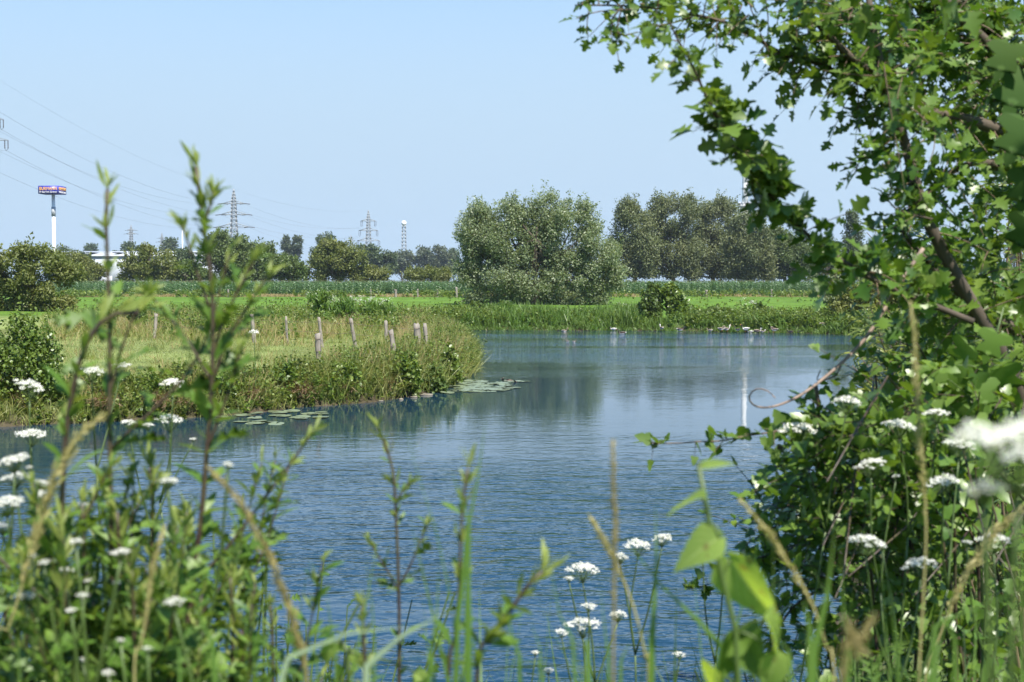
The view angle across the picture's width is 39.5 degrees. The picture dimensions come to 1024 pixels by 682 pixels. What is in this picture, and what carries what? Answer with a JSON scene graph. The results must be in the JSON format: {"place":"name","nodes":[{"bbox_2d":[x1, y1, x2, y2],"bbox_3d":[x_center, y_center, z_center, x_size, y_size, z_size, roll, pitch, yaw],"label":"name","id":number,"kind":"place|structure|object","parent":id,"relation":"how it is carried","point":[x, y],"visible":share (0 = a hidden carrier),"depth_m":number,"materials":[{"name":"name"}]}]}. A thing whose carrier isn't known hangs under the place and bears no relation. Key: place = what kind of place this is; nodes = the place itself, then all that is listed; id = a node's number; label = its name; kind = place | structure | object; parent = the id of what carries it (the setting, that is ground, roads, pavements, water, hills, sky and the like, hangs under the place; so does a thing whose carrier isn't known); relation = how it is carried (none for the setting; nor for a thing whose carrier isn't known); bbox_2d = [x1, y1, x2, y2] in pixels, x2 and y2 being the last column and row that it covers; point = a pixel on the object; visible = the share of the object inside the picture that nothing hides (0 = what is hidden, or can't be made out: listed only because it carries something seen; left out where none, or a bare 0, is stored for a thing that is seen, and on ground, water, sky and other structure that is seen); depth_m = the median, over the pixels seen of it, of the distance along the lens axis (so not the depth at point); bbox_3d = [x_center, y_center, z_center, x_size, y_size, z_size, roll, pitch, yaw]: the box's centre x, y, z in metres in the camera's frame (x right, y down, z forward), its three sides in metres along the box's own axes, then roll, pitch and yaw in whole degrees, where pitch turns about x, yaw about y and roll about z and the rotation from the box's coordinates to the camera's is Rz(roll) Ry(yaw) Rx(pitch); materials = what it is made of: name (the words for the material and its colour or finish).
{"place":"outdoors","nodes":[
{"label":"outdoors","id":0,"kind":"place"},
{"bbox_2d":[404,421,485,681],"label":"reed grass","id":1,"kind":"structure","parent":0,"point":[466,567],"depth_m":1.45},
{"bbox_2d":[0,330,903,681],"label":"water","id":2,"kind":"structure","parent":0,"point":[564,412],"depth_m":19.75,"materials":[{"name":"blue liquid"}]},
{"bbox_2d":[0,283,1021,681],"bbox_3d":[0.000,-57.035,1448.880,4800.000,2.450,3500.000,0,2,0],"label":"ground","id":3,"kind":"structure","parent":0,"point":[708,301],"depth_m":55.05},
{"bbox_2d":[0,452,29,649],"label":"white umbel plant","id":4,"kind":"object","parent":3,"relation":"on","point":[15,474],"visible":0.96,"depth_m":2.29,"materials":[{"name":"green plant"}]},
{"bbox_2d":[13,378,46,648],"bbox_3d":[-1.382,0.993,3.950,0.216,1.778,0.186,0,2,0],"label":"white umbel plant","id":5,"kind":"object","parent":3,"relation":"on","point":[29,432],"visible":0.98,"depth_m":3.93,"materials":[{"name":"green plant"}]},
{"bbox_2d":[0,295,67,403],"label":"alder bush","id":6,"kind":"object","parent":3,"relation":"on","point":[35,352],"visible":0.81,"depth_m":28.45,"materials":[{"name":"green plant"}]},
{"bbox_2d":[0,559,74,681],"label":"mugwort","id":7,"kind":"object","parent":3,"relation":"on","point":[3,639],"visible":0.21,"depth_m":1.91,"materials":[{"name":"green plant"}]},
{"bbox_2d":[0,231,87,311],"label":"shrub","id":8,"kind":"object","parent":3,"relation":"on","point":[57,268],"visible":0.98,"depth_m":100.27,"materials":[{"name":"green plant"}]},
{"bbox_2d":[38,186,65,250],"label":"sign tower","id":9,"kind":"structure","parent":3,"relation":"on","point":[53,191],"depth_m":448.10,"materials":[{"name":"metal"}]},
{"bbox_2d":[0,411,108,630],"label":"grass stalk","id":10,"kind":"object","parent":3,"relation":"on","point":[67,455],"depth_m":1.61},
{"bbox_2d":[14,538,129,681],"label":"white umbel plant","id":11,"kind":"object","parent":3,"relation":"on","point":[26,598],"visible":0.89,"depth_m":1.70,"materials":[{"name":"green plant"}]},
{"bbox_2d":[0,462,144,681],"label":"mugwort","id":12,"kind":"object","parent":3,"relation":"on","point":[83,551],"visible":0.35,"depth_m":1.92,"materials":[{"name":"green plant"}]},
{"bbox_2d":[28,553,121,681],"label":"white umbel plant","id":13,"kind":"object","parent":3,"relation":"on","point":[87,582],"visible":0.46,"depth_m":1.73,"materials":[{"name":"green plant"}]},
{"bbox_2d":[56,243,105,281],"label":"shrub","id":14,"kind":"object","parent":3,"relation":"on","point":[95,271],"visible":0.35,"depth_m":234.86,"materials":[{"name":"green plant"}]},
{"bbox_2d":[0,290,178,681],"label":"mugwort","id":15,"kind":"object","parent":3,"relation":"on","point":[73,390],"visible":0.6,"depth_m":1.81,"materials":[{"name":"green plant"}]},
{"bbox_2d":[14,447,168,681],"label":"mugwort","id":16,"kind":"object","parent":3,"relation":"on","point":[91,612],"visible":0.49,"depth_m":1.92,"materials":[{"name":"green plant"}]},
{"bbox_2d":[0,495,184,681],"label":"mugwort","id":17,"kind":"object","parent":3,"relation":"on","point":[156,627],"visible":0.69,"depth_m":1.76,"materials":[{"name":"green plant"}]},
{"bbox_2d":[0,505,189,681],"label":"mugwort","id":18,"kind":"object","parent":3,"relation":"on","point":[118,623],"visible":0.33,"depth_m":1.77,"materials":[{"name":"green plant"}]},
{"bbox_2d":[67,362,131,610],"bbox_3d":[-1.134,0.985,3.902,0.276,1.849,0.278,-1,2,-19],"label":"white umbel plant","id":19,"kind":"object","parent":3,"relation":"on","point":[94,369],"visible":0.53,"depth_m":3.88,"materials":[{"name":"green plant"}]},
{"bbox_2d":[0,501,228,681],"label":"mugwort","id":20,"kind":"object","parent":3,"relation":"on","point":[161,594],"visible":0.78,"depth_m":1.71,"materials":[{"name":"green plant"}]},
{"bbox_2d":[3,573,256,681],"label":"reed grass","id":21,"kind":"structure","parent":3,"relation":"on","point":[213,660],"depth_m":1.44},
{"bbox_2d":[46,251,219,283],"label":"industrial hall","id":22,"kind":"structure","parent":3,"relation":"on","point":[98,256],"depth_m":454.53,"materials":[{"name":"white metal"}]},
{"bbox_2d":[49,159,241,681],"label":"mugwort","id":23,"kind":"object","parent":3,"relation":"on","point":[70,319],"visible":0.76,"depth_m":1.91,"materials":[{"name":"green plant"}]},
{"bbox_2d":[115,241,180,284],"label":"shrub","id":24,"kind":"object","parent":3,"relation":"on","point":[143,266],"visible":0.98,"depth_m":236.49,"materials":[{"name":"green plant"}]},
{"bbox_2d":[23,441,273,679],"bbox_3d":[-0.510,0.826,2.045,0.326,1.369,0.285,0,2,0],"label":"mugwort","id":25,"kind":"object","parent":3,"relation":"on","point":[149,548],"visible":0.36,"depth_m":2.06,"materials":[{"name":"green plant"}]},
{"bbox_2d":[133,524,166,681],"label":"grass stalk","id":26,"kind":"object","parent":3,"relation":"on","point":[152,567],"depth_m":1.51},
{"bbox_2d":[157,378,183,553],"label":"white umbel plant","id":27,"kind":"object","parent":3,"relation":"on","point":[173,419],"visible":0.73,"depth_m":3.96,"materials":[{"name":"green plant"}]},
{"bbox_2d":[145,555,201,681],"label":"mugwort","id":28,"kind":"object","parent":3,"relation":"on","point":[169,676],"visible":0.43,"depth_m":1.77,"materials":[{"name":"green plant"}]},
{"bbox_2d":[0,328,380,377],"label":"meadow grass","id":29,"kind":"structure","parent":3,"relation":"on","point":[166,354],"depth_m":44.65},
{"bbox_2d":[170,257,212,281],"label":"shrub","id":30,"kind":"object","parent":3,"relation":"on","point":[188,273],"visible":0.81,"depth_m":238.66,"materials":[{"name":"green plant"}]},
{"bbox_2d":[160,461,232,679],"bbox_3d":[-0.410,0.826,1.937,0.244,1.357,0.243,-1,2,-15],"label":"white umbel plant","id":31,"kind":"object","parent":3,"relation":"on","point":[167,487],"visible":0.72,"depth_m":1.83,"materials":[{"name":"green plant"}]},
{"bbox_2d":[136,444,282,680],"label":"mugwort","id":32,"kind":"object","parent":3,"relation":"on","point":[265,519],"visible":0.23,"depth_m":2.24,"materials":[{"name":"green plant"}]},
{"bbox_2d":[99,140,329,681],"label":"mugwort","id":33,"kind":"object","parent":3,"relation":"on","point":[206,526],"visible":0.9,"depth_m":1.90,"materials":[{"name":"green plant"}]},
{"bbox_2d":[195,227,250,281],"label":"maple tree","id":34,"kind":"object","parent":3,"relation":"on","point":[223,240],"visible":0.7,"depth_m":244.20,"materials":[{"name":"green plant"}]},
{"bbox_2d":[150,456,299,681],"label":"mugwort","id":35,"kind":"object","parent":3,"relation":"on","point":[247,561],"visible":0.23,"depth_m":2.21,"materials":[{"name":"green plant"}]},
{"bbox_2d":[102,528,359,681],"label":"mugwort","id":36,"kind":"object","parent":3,"relation":"on","point":[234,581],"visible":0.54,"depth_m":1.90,"materials":[{"name":"green plant"}]},
{"bbox_2d":[0,303,491,425],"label":"bank grass","id":37,"kind":"structure","parent":3,"relation":"on","point":[327,367],"depth_m":35.92,"materials":[{"name":"green plant"}]},
{"bbox_2d":[206,464,308,681],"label":"grass stalk","id":38,"kind":"object","parent":3,"relation":"on","point":[300,643],"depth_m":1.36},
{"bbox_2d":[244,236,277,282],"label":"maple tree","id":39,"kind":"object","parent":3,"relation":"on","point":[257,276],"visible":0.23,"depth_m":248.14,"materials":[{"name":"green plant"}]},
{"bbox_2d":[260,591,279,681],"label":"mugwort","id":40,"kind":"object","parent":3,"relation":"on","point":[273,621],"visible":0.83,"depth_m":2.19,"materials":[{"name":"green plant"}]},
{"bbox_2d":[200,548,346,681],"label":"mugwort","id":41,"kind":"object","parent":3,"relation":"on","point":[297,673],"visible":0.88,"depth_m":1.80,"materials":[{"name":"green plant"}]},
{"bbox_2d":[257,251,312,281],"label":"shrub","id":42,"kind":"object","parent":3,"relation":"on","point":[295,269],"visible":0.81,"depth_m":238.81,"materials":[{"name":"green plant"}]},
{"bbox_2d":[269,360,305,400],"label":"nettle clump","id":43,"kind":"object","parent":3,"relation":"on","point":[287,372],"visible":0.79,"depth_m":31.96,"materials":[{"name":"green plant"}]},
{"bbox_2d":[279,234,303,278],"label":"poplar tree","id":44,"kind":"object","parent":3,"relation":"on","point":[290,247],"visible":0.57,"depth_m":597.48,"materials":[{"name":"green plant"}]},
{"bbox_2d":[306,236,369,281],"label":"willow tree","id":45,"kind":"object","parent":3,"relation":"on","point":[344,258],"visible":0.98,"depth_m":238.50,"materials":[{"name":"green plant"}]},
{"bbox_2d":[327,358,365,396],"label":"nettle clump","id":46,"kind":"object","parent":3,"relation":"on","point":[346,368],"visible":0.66,"depth_m":32.96,"materials":[{"name":"green plant"}]},
{"bbox_2d":[306,287,396,322],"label":"weed clump","id":47,"kind":"object","parent":3,"relation":"on","point":[320,300],"visible":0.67,"depth_m":69.68,"materials":[{"name":"green plant"}]},
{"bbox_2d":[278,608,453,681],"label":"reed grass","id":48,"kind":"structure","parent":3,"relation":"on","point":[368,664],"depth_m":1.32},
{"bbox_2d":[353,588,385,681],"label":"mugwort","id":49,"kind":"object","parent":3,"relation":"on","point":[362,661],"visible":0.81,"depth_m":1.76,"materials":[{"name":"green plant"}]},
{"bbox_2d":[319,641,427,681],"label":"sowthistle","id":50,"kind":"object","parent":3,"relation":"on","point":[327,652],"visible":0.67,"depth_m":1.82,"materials":[{"name":"green plant"}]},
{"bbox_2d":[355,243,400,273],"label":"broadleaf tree","id":51,"kind":"object","parent":3,"relation":"on","point":[382,259],"visible":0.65,"depth_m":517.48,"materials":[{"name":"green plant"}]},
{"bbox_2d":[307,564,478,681],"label":"reed grass","id":52,"kind":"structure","parent":3,"relation":"on","point":[431,660],"depth_m":1.62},
{"bbox_2d":[363,412,436,681],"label":"mugwort","id":53,"kind":"object","parent":3,"relation":"on","point":[394,514],"visible":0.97,"depth_m":2.11,"materials":[{"name":"green plant"}]},
{"bbox_2d":[390,348,423,397],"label":"nettle clump","id":54,"kind":"object","parent":3,"relation":"on","point":[408,365],"visible":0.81,"depth_m":34.55,"materials":[{"name":"green plant"}]},
{"bbox_2d":[0,292,819,408],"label":"dry grass","id":55,"kind":"structure","parent":3,"relation":"on","point":[306,327],"depth_m":52.84,"materials":[{"name":"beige plant"}]},
{"bbox_2d":[400,264,452,281],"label":"shrub","id":56,"kind":"object","parent":3,"relation":"on","point":[428,272],"visible":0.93,"depth_m":244.65,"materials":[{"name":"green plant"}]},
{"bbox_2d":[421,364,448,392],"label":"nettle clump","id":57,"kind":"object","parent":3,"relation":"on","point":[438,384],"visible":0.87,"depth_m":36.14,"materials":[{"name":"green plant"}]},
{"bbox_2d":[431,244,457,273],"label":"broadleaf tree","id":58,"kind":"object","parent":3,"relation":"on","point":[444,255],"visible":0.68,"depth_m":687.68,"materials":[{"name":"green plant"}]},
{"bbox_2d":[39,279,857,295],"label":"corn field","id":59,"kind":"structure","parent":3,"relation":"on","point":[283,287],"depth_m":209.61,"materials":[{"name":"green plant"}]},
{"bbox_2d":[437,342,462,384],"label":"nettle clump","id":60,"kind":"object","parent":3,"relation":"on","point":[456,375],"visible":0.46,"depth_m":38.42,"materials":[{"name":"green plant"}]},
{"bbox_2d":[0,288,912,424],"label":"bank herbs","id":61,"kind":"object","parent":3,"relation":"on","point":[724,314],"visible":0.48,"depth_m":58.32,"materials":[{"name":"green plant"}]},
{"bbox_2d":[435,443,481,677],"bbox_3d":[-0.068,0.822,1.731,0.124,1.402,0.139,2,3,42],"label":"mugwort","id":62,"kind":"object","parent":3,"relation":"on","point":[468,477],"visible":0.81,"depth_m":1.71,"materials":[{"name":"green plant"}]},
{"bbox_2d":[0,305,1023,681],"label":"undergrowth herbs","id":63,"kind":"object","parent":3,"relation":"on","point":[326,635],"visible":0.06,"depth_m":3.64,"materials":[{"name":"green plant"}]},
{"bbox_2d":[3,312,1023,681],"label":"undergrowth grass","id":64,"kind":"structure","parent":3,"relation":"on","point":[641,632],"depth_m":1.85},
{"bbox_2d":[459,537,569,681],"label":"mugwort","id":65,"kind":"object","parent":3,"relation":"on","point":[495,633],"visible":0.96,"depth_m":1.61,"materials":[{"name":"green plant"}]},
{"bbox_2d":[448,179,631,304],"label":"willow tree","id":66,"kind":"object","parent":3,"relation":"on","point":[481,237],"visible":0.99,"depth_m":126.91,"materials":[{"name":"green plant"}]},
{"bbox_2d":[564,562,598,681],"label":"white umbel plant","id":67,"kind":"object","parent":3,"relation":"on","point":[586,566],"visible":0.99,"depth_m":3.59,"materials":[{"name":"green plant"}]},
{"bbox_2d":[554,603,625,681],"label":"white umbel plant","id":68,"kind":"object","parent":3,"relation":"on","point":[589,622],"visible":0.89,"depth_m":3.50,"materials":[{"name":"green plant"}]},
{"bbox_2d":[522,590,701,681],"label":"reed grass","id":69,"kind":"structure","parent":3,"relation":"on","point":[608,666],"depth_m":1.51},
{"bbox_2d":[608,438,619,681],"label":"grass stalk","id":70,"kind":"object","parent":3,"relation":"on","point":[615,521],"depth_m":1.31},
{"bbox_2d":[588,514,648,681],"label":"grass stalk","id":71,"kind":"object","parent":3,"relation":"on","point":[601,536],"depth_m":1.61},
{"bbox_2d":[598,193,663,281],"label":"broadleaf tree","id":72,"kind":"object","parent":3,"relation":"on","point":[640,252],"visible":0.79,"depth_m":260.05,"materials":[{"name":"green plant"}]},
{"bbox_2d":[616,533,671,681],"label":"white umbel plant","id":73,"kind":"object","parent":3,"relation":"on","point":[638,546],"visible":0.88,"depth_m":3.63,"materials":[{"name":"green plant"}]},
{"bbox_2d":[634,281,664,319],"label":"alder bush","id":74,"kind":"object","parent":3,"relation":"on","point":[651,301],"visible":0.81,"depth_m":84.24,"materials":[{"name":"green plant"}]},
{"bbox_2d":[430,297,901,335],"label":"reeds","id":75,"kind":"object","parent":3,"relation":"on","point":[584,321],"visible":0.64,"depth_m":82.87,"materials":[{"name":"green plant"}]},
{"bbox_2d":[658,281,692,316],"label":"alder bush","id":76,"kind":"object","parent":3,"relation":"on","point":[668,292],"visible":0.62,"depth_m":83.98,"materials":[{"name":"green plant"}]},
{"bbox_2d":[640,186,711,280],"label":"broadleaf tree","id":77,"kind":"object","parent":3,"relation":"on","point":[688,251],"visible":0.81,"depth_m":266.92,"materials":[{"name":"green plant"}]},
{"bbox_2d":[684,189,750,281],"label":"broadleaf tree","id":78,"kind":"object","parent":3,"relation":"on","point":[721,208],"visible":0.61,"depth_m":273.72,"materials":[{"name":"green plant"}]},
{"bbox_2d":[667,459,791,681],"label":"bindweed","id":79,"kind":"object","parent":3,"relation":"on","point":[739,579],"visible":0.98,"depth_m":1.46,"materials":[{"name":"green plant"}]},
{"bbox_2d":[718,207,778,281],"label":"broadleaf tree","id":80,"kind":"object","parent":3,"relation":"on","point":[743,249],"visible":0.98,"depth_m":260.14,"materials":[{"name":"green plant"}]},
{"bbox_2d":[738,497,834,681],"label":"grass stalk","id":81,"kind":"object","parent":3,"relation":"on","point":[769,535],"depth_m":1.51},
{"bbox_2d":[558,0,1023,534],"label":"hawthorn tree","id":82,"kind":"object","parent":3,"relation":"on","point":[944,292],"visible":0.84,"depth_m":3.79,"materials":[{"name":"green plant"}]},
{"bbox_2d":[748,247,924,408],"bbox_3d":[0.819,-0.037,3.592,0.538,0.403,0.104,-2,3,-34],"label":"bare stem","id":83,"kind":"object","parent":82,"relation":"attached to","point":[862,341],"visible":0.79,"depth_m":3.60,"materials":[{"name":"brown plant"}]},
{"bbox_2d":[764,224,817,280],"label":"broadleaf tree","id":84,"kind":"object","parent":3,"relation":"on","point":[787,255],"visible":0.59,"depth_m":266.52,"materials":[{"name":"green plant"}]},
{"bbox_2d":[739,526,850,681],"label":"reed grass","id":85,"kind":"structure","parent":3,"relation":"on","point":[812,655],"depth_m":1.24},
{"bbox_2d":[776,395,861,681],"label":"white umbel plant","id":86,"kind":"object","parent":3,"relation":"on","point":[810,427],"visible":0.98,"depth_m":3.45,"materials":[{"name":"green plant"}]},
{"bbox_2d":[839,209,866,281],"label":"poplar tree","id":87,"kind":"object","parent":3,"relation":"on","point":[852,217],"visible":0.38,"depth_m":328.53,"materials":[{"name":"green plant"}]},
{"bbox_2d":[836,612,877,681],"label":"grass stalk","id":88,"kind":"object","parent":3,"relation":"on","point":[853,642],"depth_m":0.96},
{"bbox_2d":[697,311,1023,681],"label":"bramble thicket","id":89,"kind":"object","parent":3,"relation":"on","point":[866,435],"visible":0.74,"depth_m":3.76,"materials":[{"name":"green plant"}]},
{"bbox_2d":[634,409,815,471],"bbox_3d":[0.537,0.247,3.511,0.475,0.157,0.104,0,2,0],"label":"ivy twig","id":90,"kind":"object","parent":89,"relation":"attached to","point":[743,433],"visible":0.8,"depth_m":3.51,"materials":[{"name":"green plant"}]},
{"bbox_2d":[853,457,899,681],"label":"white umbel plant","id":91,"kind":"object","parent":3,"relation":"on","point":[866,661],"visible":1,"depth_m":3.24,"materials":[{"name":"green plant"}]},
{"bbox_2d":[823,253,930,320],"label":"willow bush","id":92,"kind":"object","parent":3,"relation":"on","point":[837,304],"visible":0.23,"depth_m":79.53,"materials":[{"name":"green plant"}]},
{"bbox_2d":[848,534,937,681],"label":"white umbel plant","id":93,"kind":"object","parent":3,"relation":"on","point":[915,561],"visible":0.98,"depth_m":2.85,"materials":[{"name":"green plant"}]},
{"bbox_2d":[775,589,1016,681],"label":"reed grass","id":94,"kind":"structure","parent":3,"relation":"on","point":[877,666],"depth_m":1.33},
{"bbox_2d":[881,408,950,668],"bbox_3d":[0.924,0.923,3.423,0.249,1.530,0.240,0,2,0],"label":"white umbel plant","id":95,"kind":"object","parent":3,"relation":"on","point":[907,425],"visible":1,"depth_m":3.39,"materials":[{"name":"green plant"}]},
{"bbox_2d":[908,301,928,681],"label":"grass stalk","id":96,"kind":"object","parent":3,"relation":"on","point":[916,384],"depth_m":1.71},
{"bbox_2d":[839,79,1023,681],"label":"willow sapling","id":97,"kind":"object","parent":3,"relation":"on","point":[866,386],"visible":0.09,"depth_m":8.00,"materials":[{"name":"green plant"}]},
{"bbox_2d":[893,439,975,681],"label":"white umbel plant","id":98,"kind":"object","parent":3,"relation":"on","point":[937,480],"visible":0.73,"depth_m":3.18,"materials":[{"name":"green plant"}]},
{"bbox_2d":[917,307,1023,681],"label":"hop vine","id":99,"kind":"object","parent":3,"relation":"on","point":[988,348],"visible":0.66,"depth_m":3.61,"materials":[{"name":"green plant"}]},
{"bbox_2d":[924,504,1023,681],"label":"grass stalk","id":100,"kind":"object","parent":3,"relation":"on","point":[977,553],"depth_m":2.21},
{"bbox_2d":[947,414,1023,681],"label":"white umbel plant","id":101,"kind":"object","parent":3,"relation":"on","point":[985,498],"visible":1,"depth_m":0.76,"materials":[{"name":"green plant"}]},
{"bbox_2d":[962,533,1009,674],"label":"white umbel plant","id":102,"kind":"object","parent":3,"relation":"on","point":[993,550],"visible":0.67,"depth_m":2.90,"materials":[{"name":"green plant"}]},
{"bbox_2d":[983,36,1023,254],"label":"hop vine","id":103,"kind":"object","parent":3,"relation":"on","point":[1008,71],"visible":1,"depth_m":2.89,"materials":[{"name":"green plant"}]},
{"bbox_2d":[0,0,1023,282],"label":"sky","id":104,"kind":"structure","parent":0,"point":[398,111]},
{"bbox_2d":[501,504,657,681],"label":"reed grass","id":105,"kind":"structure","parent":0,"point":[651,669],"depth_m":1.51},
{"bbox_2d":[928,589,1023,681],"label":"reed grass","id":106,"kind":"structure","parent":0,"point":[933,659],"depth_m":1.28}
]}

